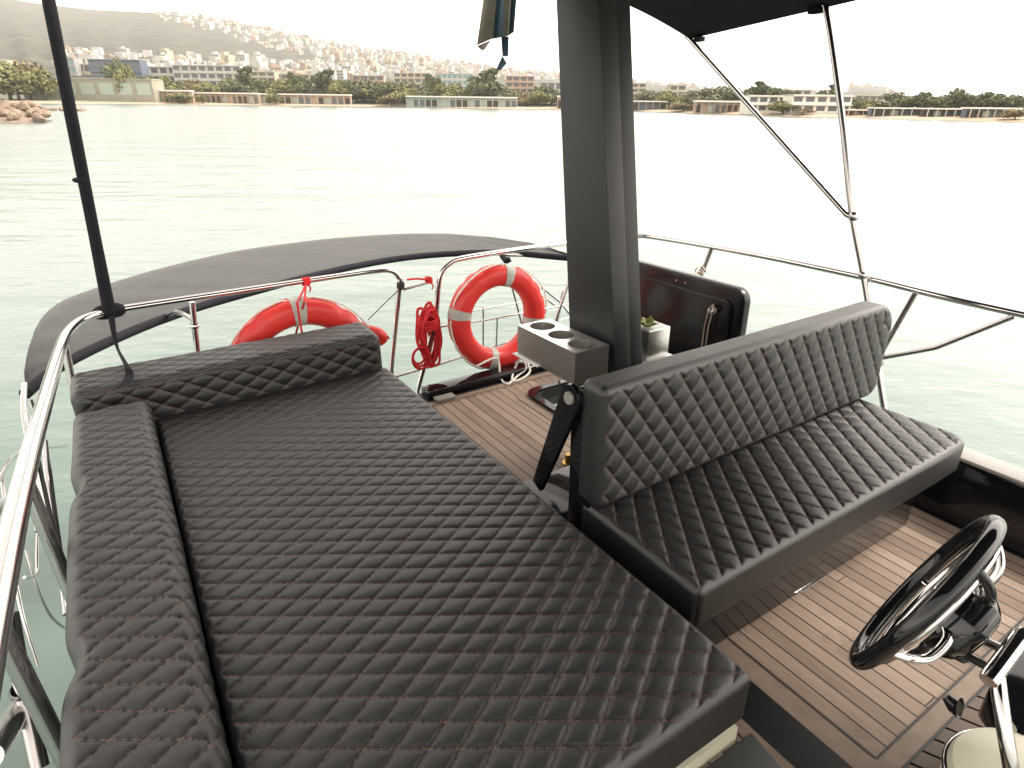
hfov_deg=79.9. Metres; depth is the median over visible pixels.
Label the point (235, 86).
round tree
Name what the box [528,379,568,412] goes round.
deck hatch
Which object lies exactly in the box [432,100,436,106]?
doorway
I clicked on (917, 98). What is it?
pine tree
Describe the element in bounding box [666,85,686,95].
building
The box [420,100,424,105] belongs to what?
doorway
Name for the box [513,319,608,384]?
cup holder
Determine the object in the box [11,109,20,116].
boulder
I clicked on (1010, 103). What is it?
round tree
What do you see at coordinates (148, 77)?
round tree
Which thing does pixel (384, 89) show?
round tree
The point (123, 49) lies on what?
hill house
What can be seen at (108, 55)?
hill house
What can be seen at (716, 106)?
doorway
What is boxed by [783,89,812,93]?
building
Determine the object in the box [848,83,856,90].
hill house
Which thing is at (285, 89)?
round tree
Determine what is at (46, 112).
boulder
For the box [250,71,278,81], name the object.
building
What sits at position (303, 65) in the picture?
hill house
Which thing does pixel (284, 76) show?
building
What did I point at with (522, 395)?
hatch margin
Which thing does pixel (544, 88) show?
round tree
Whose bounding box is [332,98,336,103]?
doorway
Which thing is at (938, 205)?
sea
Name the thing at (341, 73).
hill house
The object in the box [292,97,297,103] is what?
doorway
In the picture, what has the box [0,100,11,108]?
boulder
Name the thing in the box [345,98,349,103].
doorway
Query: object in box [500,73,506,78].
hill house
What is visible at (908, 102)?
round tree
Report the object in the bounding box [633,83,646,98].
building
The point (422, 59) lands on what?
hill house
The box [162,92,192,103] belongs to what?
bush
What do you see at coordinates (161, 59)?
hill house
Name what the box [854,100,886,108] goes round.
round tree
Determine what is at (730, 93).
round tree
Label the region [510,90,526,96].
round tree
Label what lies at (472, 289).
lifebuoy
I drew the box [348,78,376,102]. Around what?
round tree
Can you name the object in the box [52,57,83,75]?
building
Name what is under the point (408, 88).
round tree
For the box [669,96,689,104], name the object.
round tree
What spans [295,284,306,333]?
hanging cord
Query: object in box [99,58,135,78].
round tree
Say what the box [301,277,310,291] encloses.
rope lashing
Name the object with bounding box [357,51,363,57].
hill house
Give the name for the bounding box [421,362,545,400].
toe rail
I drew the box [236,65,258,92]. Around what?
tree
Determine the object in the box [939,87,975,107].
round tree
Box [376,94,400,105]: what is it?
bush
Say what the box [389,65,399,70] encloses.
hill house
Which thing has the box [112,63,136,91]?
round tree
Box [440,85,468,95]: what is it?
round tree
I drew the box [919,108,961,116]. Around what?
beach pavilion
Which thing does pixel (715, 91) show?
round tree
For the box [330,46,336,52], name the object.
hill house
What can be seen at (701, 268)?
tie cord
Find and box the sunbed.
[59,322,749,767]
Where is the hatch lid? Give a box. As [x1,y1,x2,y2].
[639,260,750,354]
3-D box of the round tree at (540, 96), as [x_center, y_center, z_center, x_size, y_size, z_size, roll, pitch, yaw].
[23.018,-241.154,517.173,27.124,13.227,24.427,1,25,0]
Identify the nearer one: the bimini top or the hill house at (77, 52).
the bimini top
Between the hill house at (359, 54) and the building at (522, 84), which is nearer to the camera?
the building at (522, 84)
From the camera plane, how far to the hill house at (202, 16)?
3495.70 m
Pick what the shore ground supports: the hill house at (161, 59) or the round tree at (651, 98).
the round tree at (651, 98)
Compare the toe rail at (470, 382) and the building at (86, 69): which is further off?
the building at (86, 69)
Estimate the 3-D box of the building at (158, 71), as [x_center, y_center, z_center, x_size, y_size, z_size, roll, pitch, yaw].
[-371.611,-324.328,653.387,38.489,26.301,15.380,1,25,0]
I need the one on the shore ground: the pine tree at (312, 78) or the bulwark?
the pine tree at (312, 78)
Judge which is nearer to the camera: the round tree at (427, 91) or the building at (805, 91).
the building at (805, 91)
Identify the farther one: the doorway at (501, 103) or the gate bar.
the doorway at (501, 103)
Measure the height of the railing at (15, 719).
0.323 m
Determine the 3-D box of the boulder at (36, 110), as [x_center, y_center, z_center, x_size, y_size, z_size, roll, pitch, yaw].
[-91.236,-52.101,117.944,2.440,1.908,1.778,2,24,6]
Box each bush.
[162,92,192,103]
[195,93,207,103]
[264,93,283,103]
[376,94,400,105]
[394,90,414,102]
[665,102,693,110]
[765,100,799,113]
[791,108,816,114]
[996,109,1023,119]
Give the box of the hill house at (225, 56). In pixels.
[220,52,235,64]
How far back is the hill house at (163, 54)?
1226.97 m
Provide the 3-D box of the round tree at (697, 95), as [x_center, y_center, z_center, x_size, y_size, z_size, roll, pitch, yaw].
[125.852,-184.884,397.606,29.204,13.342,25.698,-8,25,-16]
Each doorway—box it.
[286,97,291,102]
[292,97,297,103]
[299,97,304,103]
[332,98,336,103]
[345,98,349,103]
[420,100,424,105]
[426,100,430,105]
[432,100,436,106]
[438,100,442,106]
[450,100,454,106]
[456,100,461,106]
[463,100,467,106]
[469,100,473,106]
[475,100,479,106]
[487,101,491,106]
[493,101,497,106]
[499,101,503,106]
[505,101,509,106]
[646,104,651,109]
[695,105,700,111]
[707,105,712,111]
[713,105,718,111]
[720,105,724,112]
[726,105,731,111]
[732,105,737,111]
[871,110,879,114]
[924,111,932,115]
[933,111,941,115]
[942,111,950,115]
[966,111,973,116]
[974,111,981,116]
[982,111,989,116]
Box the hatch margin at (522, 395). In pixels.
[516,378,570,433]
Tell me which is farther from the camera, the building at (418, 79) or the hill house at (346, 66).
the hill house at (346, 66)
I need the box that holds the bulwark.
[913,461,1023,557]
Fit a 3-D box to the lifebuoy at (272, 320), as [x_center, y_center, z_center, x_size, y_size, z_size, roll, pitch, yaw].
[-1.217,-0.076,3.614,0.886,0.887,0.208,-15,28,-29]
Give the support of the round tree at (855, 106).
on the shore ground
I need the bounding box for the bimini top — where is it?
[41,0,887,408]
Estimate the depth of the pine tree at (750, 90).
404.10 m
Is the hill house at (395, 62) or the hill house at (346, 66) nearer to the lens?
the hill house at (346, 66)
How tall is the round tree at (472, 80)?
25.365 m
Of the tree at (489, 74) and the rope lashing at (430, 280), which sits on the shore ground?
the tree at (489, 74)
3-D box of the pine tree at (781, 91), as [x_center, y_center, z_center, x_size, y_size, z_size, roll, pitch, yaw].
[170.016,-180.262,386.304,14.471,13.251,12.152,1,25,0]
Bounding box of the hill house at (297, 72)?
[292,71,306,73]
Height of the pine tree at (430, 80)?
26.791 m
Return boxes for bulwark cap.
[960,447,1023,485]
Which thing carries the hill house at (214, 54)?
on the hillside
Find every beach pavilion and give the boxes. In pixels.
[159,90,194,102]
[193,92,260,103]
[260,93,351,104]
[405,96,517,106]
[557,96,560,108]
[633,101,667,110]
[693,100,740,113]
[845,109,867,115]
[867,107,919,116]
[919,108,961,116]
[960,107,1022,117]
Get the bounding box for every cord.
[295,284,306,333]
[407,278,427,280]
[694,265,716,313]
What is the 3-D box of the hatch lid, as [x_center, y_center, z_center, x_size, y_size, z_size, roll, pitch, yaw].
[1.074,-0.340,4.025,0.114,0.790,0.990,-15,28,-29]
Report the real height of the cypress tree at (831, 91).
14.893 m
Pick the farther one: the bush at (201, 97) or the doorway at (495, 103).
the doorway at (495, 103)
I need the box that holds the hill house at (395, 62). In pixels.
[392,60,400,66]
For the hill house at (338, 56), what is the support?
on the hillside
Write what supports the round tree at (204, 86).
on the shore ground
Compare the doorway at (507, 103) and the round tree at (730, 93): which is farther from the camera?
the doorway at (507, 103)
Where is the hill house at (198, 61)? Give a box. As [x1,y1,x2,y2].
[193,58,205,64]
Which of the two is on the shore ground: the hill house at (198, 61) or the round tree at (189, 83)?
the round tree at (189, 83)
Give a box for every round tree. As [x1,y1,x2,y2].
[0,61,26,99]
[0,77,42,99]
[1,60,56,98]
[17,67,58,99]
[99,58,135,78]
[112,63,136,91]
[136,75,168,87]
[155,75,175,89]
[166,83,183,89]
[171,80,187,89]
[182,78,199,89]
[189,81,220,94]
[219,79,250,92]
[220,76,236,82]
[255,78,270,92]
[263,79,294,93]
[293,78,317,93]
[327,80,350,93]
[338,79,363,97]
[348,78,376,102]
[352,88,380,102]
[365,81,383,100]
[373,81,402,101]
[389,83,421,103]
[397,81,419,87]
[414,87,428,95]
[417,86,429,93]
[420,82,428,87]
[429,81,448,95]
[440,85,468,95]
[448,82,465,90]
[463,88,482,96]
[465,75,479,95]
[467,79,509,96]
[493,89,517,99]
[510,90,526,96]
[517,95,536,105]
[523,90,554,105]
[531,85,558,93]
[544,91,559,105]
[633,90,655,100]
[643,94,659,100]
[654,91,680,106]
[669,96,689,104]
[683,97,693,104]
[684,89,717,103]
[699,86,736,100]
[716,88,752,100]
[851,98,868,108]
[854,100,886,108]
[880,92,913,106]
[889,97,916,107]
[913,92,942,107]
[931,97,952,107]
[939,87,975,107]
[953,98,977,107]
[973,91,1005,106]
[992,93,1015,107]
[1006,94,1022,107]
[1012,96,1023,110]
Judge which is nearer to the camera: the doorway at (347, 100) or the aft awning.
the aft awning
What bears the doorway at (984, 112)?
in the beach pavilion at (971, 112)
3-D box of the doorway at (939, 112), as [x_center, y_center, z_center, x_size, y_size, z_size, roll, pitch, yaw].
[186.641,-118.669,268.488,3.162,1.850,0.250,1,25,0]
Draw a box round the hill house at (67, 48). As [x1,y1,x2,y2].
[65,46,71,52]
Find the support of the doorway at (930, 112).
in the beach pavilion at (936, 112)
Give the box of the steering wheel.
[848,514,1006,670]
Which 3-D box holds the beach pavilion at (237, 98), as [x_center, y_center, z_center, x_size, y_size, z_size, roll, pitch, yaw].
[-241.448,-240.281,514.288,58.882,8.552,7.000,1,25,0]
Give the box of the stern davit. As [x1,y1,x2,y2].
[472,254,568,346]
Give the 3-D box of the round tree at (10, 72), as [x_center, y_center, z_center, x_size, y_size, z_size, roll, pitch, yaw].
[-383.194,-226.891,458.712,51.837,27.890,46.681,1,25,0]
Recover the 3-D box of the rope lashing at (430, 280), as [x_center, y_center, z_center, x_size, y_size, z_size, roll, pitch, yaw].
[-0.559,-0.683,4.124,0.056,0.084,0.063,-6,25,-13]
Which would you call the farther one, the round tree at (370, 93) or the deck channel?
the round tree at (370, 93)
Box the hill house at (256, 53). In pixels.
[253,52,264,56]
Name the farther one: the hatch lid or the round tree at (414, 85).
the round tree at (414, 85)
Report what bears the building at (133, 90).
on the shore ground
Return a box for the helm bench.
[522,301,963,644]
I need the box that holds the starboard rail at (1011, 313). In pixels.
[415,233,1023,393]
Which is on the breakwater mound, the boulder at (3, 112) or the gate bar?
the boulder at (3, 112)
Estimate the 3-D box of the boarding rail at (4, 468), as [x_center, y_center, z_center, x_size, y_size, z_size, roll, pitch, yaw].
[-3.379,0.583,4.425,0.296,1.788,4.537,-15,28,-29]
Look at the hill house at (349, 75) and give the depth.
1203.58 m
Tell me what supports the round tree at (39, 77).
on the shore ground
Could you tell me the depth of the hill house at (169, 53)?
1240.30 m
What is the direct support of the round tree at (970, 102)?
on the shore ground
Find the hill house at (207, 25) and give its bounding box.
[203,22,212,29]
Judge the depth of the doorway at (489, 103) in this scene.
507.23 m
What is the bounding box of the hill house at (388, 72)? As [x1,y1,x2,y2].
[385,69,393,78]
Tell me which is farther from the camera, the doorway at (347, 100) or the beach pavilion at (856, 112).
the doorway at (347, 100)
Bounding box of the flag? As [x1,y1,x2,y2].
[477,0,515,69]
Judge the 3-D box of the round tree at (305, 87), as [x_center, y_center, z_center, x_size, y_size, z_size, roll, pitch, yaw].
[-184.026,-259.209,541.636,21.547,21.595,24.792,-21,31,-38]
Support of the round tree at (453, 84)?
on the hillside
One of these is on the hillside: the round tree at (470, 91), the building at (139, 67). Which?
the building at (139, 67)
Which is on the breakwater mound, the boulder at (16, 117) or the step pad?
the boulder at (16, 117)
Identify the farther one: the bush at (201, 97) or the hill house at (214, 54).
the hill house at (214, 54)
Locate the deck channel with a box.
[742,680,852,767]
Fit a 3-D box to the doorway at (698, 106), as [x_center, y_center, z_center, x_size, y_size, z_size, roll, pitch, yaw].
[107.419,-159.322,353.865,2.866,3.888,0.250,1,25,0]
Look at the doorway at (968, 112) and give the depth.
256.99 m
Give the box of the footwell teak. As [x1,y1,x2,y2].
[906,687,988,767]
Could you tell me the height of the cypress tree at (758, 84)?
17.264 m
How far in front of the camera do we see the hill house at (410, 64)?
2146.91 m
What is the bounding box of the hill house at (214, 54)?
[211,51,220,57]
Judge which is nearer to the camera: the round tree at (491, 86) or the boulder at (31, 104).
the boulder at (31, 104)
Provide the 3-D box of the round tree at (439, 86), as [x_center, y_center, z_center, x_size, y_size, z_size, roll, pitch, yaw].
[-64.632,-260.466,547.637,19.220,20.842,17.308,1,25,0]
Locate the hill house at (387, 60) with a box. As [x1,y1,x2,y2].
[384,56,392,63]
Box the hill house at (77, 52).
[74,50,82,57]
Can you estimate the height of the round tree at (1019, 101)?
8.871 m
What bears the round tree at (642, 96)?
on the shore ground
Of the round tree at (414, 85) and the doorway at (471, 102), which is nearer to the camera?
the doorway at (471, 102)
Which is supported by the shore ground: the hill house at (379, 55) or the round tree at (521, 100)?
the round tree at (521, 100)
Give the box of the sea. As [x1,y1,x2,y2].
[0,103,1023,767]
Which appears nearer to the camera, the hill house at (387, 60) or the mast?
the mast
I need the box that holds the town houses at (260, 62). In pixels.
[54,10,896,93]
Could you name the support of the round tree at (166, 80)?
on the shore ground
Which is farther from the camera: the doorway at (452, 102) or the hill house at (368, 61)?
the hill house at (368, 61)
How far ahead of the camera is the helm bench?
2.24 m
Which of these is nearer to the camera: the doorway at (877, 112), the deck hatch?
the deck hatch
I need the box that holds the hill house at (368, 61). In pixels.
[366,59,375,64]
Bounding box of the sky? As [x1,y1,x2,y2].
[21,0,1023,96]
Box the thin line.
[368,289,399,319]
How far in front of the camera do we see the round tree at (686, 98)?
408.10 m
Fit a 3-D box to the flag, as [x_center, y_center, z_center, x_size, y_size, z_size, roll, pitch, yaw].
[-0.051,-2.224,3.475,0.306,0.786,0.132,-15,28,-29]
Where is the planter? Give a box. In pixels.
[641,316,671,362]
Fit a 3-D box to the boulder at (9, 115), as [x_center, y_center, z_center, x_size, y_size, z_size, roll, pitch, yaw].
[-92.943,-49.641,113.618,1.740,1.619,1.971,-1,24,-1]
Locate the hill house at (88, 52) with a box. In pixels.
[83,51,96,54]
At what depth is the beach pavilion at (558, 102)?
484.90 m
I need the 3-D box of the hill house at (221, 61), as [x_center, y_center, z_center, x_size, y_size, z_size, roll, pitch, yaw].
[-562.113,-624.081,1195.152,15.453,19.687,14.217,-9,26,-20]
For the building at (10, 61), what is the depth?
588.77 m
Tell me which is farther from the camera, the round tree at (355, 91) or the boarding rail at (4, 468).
the round tree at (355, 91)
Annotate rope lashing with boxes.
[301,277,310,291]
[425,276,433,289]
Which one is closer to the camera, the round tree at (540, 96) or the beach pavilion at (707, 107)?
the beach pavilion at (707, 107)
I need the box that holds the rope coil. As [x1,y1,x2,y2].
[411,301,442,369]
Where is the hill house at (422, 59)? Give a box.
[419,56,426,63]
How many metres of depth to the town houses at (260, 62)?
2296.52 m
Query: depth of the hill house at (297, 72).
1010.72 m
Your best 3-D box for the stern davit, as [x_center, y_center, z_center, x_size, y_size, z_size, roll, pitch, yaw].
[-0.128,-0.781,5.752,1.115,0.650,0.974,-15,28,-29]
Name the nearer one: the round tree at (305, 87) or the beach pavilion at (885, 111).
the beach pavilion at (885, 111)
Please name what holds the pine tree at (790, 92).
on the shore ground
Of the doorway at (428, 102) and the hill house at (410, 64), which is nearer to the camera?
the doorway at (428, 102)
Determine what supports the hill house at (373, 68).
on the hillside
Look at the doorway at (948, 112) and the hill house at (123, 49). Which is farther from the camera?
the hill house at (123, 49)
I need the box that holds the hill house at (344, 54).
[340,50,346,59]
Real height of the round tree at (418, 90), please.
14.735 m
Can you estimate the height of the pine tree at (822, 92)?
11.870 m
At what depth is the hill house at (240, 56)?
1397.23 m
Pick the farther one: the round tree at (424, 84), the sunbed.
the round tree at (424, 84)
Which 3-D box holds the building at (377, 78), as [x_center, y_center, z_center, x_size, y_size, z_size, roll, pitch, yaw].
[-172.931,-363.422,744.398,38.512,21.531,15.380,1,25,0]
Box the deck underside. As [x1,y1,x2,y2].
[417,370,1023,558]
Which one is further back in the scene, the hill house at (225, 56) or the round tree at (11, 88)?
the hill house at (225, 56)
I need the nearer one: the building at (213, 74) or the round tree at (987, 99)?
the round tree at (987, 99)
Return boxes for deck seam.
[728,617,1023,767]
[910,685,989,767]
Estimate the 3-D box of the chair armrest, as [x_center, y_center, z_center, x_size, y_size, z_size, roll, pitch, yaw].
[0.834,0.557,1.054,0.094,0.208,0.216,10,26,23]
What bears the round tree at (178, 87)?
on the shore ground
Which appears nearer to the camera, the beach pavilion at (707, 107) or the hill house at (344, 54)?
the beach pavilion at (707, 107)
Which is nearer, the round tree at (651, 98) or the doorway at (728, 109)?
the doorway at (728, 109)
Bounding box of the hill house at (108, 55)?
[104,54,114,57]
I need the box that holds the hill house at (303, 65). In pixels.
[300,61,307,68]
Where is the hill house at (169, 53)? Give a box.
[160,48,173,59]
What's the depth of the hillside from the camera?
2158.56 m
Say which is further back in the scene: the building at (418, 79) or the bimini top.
the building at (418, 79)
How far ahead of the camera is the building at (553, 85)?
628.01 m
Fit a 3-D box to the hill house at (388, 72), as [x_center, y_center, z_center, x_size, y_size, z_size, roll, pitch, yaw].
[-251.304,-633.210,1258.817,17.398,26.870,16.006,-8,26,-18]
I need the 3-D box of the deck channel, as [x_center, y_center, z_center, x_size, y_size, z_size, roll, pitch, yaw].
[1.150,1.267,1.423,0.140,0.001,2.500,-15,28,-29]
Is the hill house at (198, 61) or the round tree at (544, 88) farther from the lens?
the hill house at (198, 61)
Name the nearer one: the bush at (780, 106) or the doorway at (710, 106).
the bush at (780, 106)
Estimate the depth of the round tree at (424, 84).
626.47 m
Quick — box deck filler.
[562,453,569,465]
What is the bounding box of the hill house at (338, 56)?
[333,52,342,60]
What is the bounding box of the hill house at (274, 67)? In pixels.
[271,63,281,71]
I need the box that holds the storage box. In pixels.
[676,724,781,767]
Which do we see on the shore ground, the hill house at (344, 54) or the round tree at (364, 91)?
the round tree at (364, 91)
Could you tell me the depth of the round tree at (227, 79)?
622.01 m
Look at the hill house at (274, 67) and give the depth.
1133.57 m
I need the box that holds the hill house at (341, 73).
[334,66,346,78]
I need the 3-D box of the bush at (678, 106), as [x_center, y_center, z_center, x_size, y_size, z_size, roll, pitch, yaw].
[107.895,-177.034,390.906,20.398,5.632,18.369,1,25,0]
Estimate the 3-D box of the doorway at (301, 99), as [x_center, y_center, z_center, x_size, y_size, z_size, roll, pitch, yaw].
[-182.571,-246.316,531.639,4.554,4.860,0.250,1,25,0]
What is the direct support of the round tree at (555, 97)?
on the shore ground
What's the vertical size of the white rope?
0.153 m
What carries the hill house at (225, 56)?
on the hillside
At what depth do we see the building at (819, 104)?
307.82 m
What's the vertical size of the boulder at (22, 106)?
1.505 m
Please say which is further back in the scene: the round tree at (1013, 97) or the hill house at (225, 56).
the hill house at (225, 56)
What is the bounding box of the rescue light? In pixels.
[361,322,387,345]
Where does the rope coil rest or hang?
hanging from the starboard rail at (1011, 313)
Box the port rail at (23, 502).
[0,267,463,767]
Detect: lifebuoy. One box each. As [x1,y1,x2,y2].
[229,296,369,345]
[447,263,546,368]
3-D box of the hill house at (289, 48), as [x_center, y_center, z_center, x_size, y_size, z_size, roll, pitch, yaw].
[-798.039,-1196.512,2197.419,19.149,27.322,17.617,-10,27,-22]
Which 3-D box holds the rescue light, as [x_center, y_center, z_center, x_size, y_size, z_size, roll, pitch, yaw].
[-0.847,-0.307,3.764,0.165,0.165,0.071,-11,26,-22]
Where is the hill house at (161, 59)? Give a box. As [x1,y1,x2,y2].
[158,57,174,63]
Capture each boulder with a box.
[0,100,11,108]
[0,109,10,116]
[6,112,16,120]
[11,102,18,108]
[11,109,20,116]
[13,114,19,119]
[19,103,29,110]
[26,110,32,116]
[29,102,42,109]
[31,113,46,122]
[33,108,45,117]
[43,109,48,117]
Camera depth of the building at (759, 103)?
323.37 m
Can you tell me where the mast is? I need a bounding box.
[557,0,641,385]
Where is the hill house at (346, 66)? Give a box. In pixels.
[342,62,354,72]
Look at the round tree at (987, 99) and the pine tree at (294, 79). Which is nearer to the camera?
the round tree at (987, 99)
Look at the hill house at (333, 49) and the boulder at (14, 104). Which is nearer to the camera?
the boulder at (14, 104)
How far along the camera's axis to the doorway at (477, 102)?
507.11 m
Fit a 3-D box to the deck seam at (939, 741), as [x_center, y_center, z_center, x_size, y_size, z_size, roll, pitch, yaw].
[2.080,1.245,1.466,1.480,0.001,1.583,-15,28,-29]
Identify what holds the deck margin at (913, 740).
on the deck
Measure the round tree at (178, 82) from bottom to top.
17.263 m
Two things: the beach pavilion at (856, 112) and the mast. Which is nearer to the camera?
the mast
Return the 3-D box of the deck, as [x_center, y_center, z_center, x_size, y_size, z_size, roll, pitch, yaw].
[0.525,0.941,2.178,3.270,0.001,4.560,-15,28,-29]
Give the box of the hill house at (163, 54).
[160,52,168,59]
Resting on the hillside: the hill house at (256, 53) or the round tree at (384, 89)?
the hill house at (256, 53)
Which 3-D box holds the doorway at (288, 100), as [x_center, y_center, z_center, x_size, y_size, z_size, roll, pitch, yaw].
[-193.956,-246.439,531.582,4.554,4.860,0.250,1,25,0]
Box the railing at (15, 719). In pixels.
[0,611,49,767]
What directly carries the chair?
on the deck
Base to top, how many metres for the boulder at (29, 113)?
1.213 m
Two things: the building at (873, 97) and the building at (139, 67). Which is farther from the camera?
the building at (139, 67)
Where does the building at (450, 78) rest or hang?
on the hillside
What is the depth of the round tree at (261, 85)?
552.52 m
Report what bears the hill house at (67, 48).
on the hillside
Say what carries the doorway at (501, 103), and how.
in the beach pavilion at (443, 101)
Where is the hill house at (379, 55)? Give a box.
[377,53,384,59]
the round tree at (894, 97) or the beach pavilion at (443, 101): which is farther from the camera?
the beach pavilion at (443, 101)
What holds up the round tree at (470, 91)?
on the shore ground
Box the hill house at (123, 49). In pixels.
[119,46,130,53]
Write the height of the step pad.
0.023 m
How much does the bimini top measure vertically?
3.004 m
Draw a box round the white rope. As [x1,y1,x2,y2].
[476,357,530,384]
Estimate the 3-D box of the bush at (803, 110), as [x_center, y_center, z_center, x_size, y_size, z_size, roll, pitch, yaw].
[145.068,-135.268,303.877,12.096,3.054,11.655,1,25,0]
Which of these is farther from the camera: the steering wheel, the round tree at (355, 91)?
the round tree at (355, 91)
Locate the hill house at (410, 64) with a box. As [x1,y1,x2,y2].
[407,61,415,67]
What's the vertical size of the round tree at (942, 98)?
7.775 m
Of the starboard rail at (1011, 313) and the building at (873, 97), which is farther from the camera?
the building at (873, 97)
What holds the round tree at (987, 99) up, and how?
on the shore ground
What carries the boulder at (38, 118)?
on the breakwater mound
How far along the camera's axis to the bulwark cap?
2.70 m
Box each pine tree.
[287,71,303,91]
[310,75,319,87]
[425,73,440,95]
[744,86,754,93]
[758,85,778,94]
[772,87,791,94]
[785,90,799,93]
[816,89,826,94]
[912,91,931,107]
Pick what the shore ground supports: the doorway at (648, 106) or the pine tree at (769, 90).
the pine tree at (769, 90)
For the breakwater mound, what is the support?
in the sea
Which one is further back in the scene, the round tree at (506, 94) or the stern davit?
the round tree at (506, 94)
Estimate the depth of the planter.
3.09 m
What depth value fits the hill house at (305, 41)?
2960.20 m
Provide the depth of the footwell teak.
1.87 m
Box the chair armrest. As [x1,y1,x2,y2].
[979,626,1023,767]
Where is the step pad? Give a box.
[433,392,455,402]
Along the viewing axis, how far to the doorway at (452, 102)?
507.11 m
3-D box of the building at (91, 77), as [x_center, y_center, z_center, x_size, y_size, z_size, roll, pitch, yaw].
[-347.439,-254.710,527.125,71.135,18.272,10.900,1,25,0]
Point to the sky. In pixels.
(912, 47)
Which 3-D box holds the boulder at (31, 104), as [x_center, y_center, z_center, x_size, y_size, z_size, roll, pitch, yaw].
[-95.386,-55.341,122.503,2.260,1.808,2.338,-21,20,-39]
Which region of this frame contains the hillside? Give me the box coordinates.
[0,0,1019,107]
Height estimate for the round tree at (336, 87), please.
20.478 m
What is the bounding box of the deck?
[432,374,1023,767]
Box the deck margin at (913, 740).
[428,371,1023,767]
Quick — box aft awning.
[19,233,566,615]
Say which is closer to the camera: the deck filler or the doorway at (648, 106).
the deck filler
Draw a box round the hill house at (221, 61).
[219,59,227,64]
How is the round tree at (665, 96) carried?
on the shore ground
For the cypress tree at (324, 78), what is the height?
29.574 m
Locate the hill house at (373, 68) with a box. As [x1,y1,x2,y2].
[370,63,379,71]
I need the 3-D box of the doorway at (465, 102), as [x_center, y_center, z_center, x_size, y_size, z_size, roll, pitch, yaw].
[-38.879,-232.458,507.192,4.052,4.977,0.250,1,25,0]
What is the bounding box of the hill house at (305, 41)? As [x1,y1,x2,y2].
[301,38,309,44]
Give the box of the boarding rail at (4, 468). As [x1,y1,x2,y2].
[0,444,68,666]
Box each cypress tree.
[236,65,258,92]
[314,68,334,93]
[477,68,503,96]
[752,81,767,94]
[826,84,834,94]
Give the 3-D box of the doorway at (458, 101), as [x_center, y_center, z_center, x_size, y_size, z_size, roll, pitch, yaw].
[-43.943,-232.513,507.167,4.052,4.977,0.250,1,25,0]
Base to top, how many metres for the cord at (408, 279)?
0.035 m
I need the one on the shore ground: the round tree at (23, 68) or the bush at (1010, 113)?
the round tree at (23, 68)
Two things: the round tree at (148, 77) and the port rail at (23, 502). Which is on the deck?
the port rail at (23, 502)
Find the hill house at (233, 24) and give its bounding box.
[231,22,239,29]
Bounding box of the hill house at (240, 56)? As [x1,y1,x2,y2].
[236,52,247,60]
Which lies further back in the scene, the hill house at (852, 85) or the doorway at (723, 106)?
the hill house at (852, 85)
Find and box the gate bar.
[397,281,425,290]
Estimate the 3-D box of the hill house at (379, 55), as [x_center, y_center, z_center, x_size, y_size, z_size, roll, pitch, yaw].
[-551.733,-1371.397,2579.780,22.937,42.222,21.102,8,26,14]
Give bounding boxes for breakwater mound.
[0,109,34,122]
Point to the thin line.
(385, 302)
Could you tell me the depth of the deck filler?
3.31 m
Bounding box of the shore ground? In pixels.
[0,94,1023,117]
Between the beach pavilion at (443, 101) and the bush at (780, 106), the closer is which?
the bush at (780, 106)
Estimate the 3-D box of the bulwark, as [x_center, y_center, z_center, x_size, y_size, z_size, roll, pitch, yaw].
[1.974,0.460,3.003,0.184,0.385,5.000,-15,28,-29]
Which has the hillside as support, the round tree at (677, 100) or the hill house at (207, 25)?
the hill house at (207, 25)
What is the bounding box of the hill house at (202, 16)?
[198,13,206,20]
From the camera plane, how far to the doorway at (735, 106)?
353.76 m
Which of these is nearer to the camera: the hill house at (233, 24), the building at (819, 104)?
the building at (819, 104)
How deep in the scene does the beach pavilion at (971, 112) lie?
256.63 m
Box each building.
[0,60,17,93]
[24,78,164,101]
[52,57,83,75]
[70,76,141,78]
[80,63,90,75]
[87,59,149,76]
[148,66,174,82]
[171,64,242,86]
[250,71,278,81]
[279,74,316,87]
[352,75,385,84]
[393,72,429,86]
[436,73,473,88]
[506,76,534,93]
[539,81,559,93]
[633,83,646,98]
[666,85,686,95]
[739,95,782,113]
[780,94,854,113]
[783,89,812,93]
[850,95,883,108]
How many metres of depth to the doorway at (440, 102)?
507.11 m
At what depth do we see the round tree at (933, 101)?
285.46 m
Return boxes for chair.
[939,639,1023,767]
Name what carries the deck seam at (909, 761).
on the deck
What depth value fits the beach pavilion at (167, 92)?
494.10 m
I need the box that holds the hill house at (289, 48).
[286,46,292,51]
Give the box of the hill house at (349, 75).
[347,71,353,78]
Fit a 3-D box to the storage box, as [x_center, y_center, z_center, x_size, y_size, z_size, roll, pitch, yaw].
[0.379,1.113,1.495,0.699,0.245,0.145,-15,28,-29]
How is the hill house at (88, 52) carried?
on the hillside
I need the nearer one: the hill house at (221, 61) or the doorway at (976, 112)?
the doorway at (976, 112)

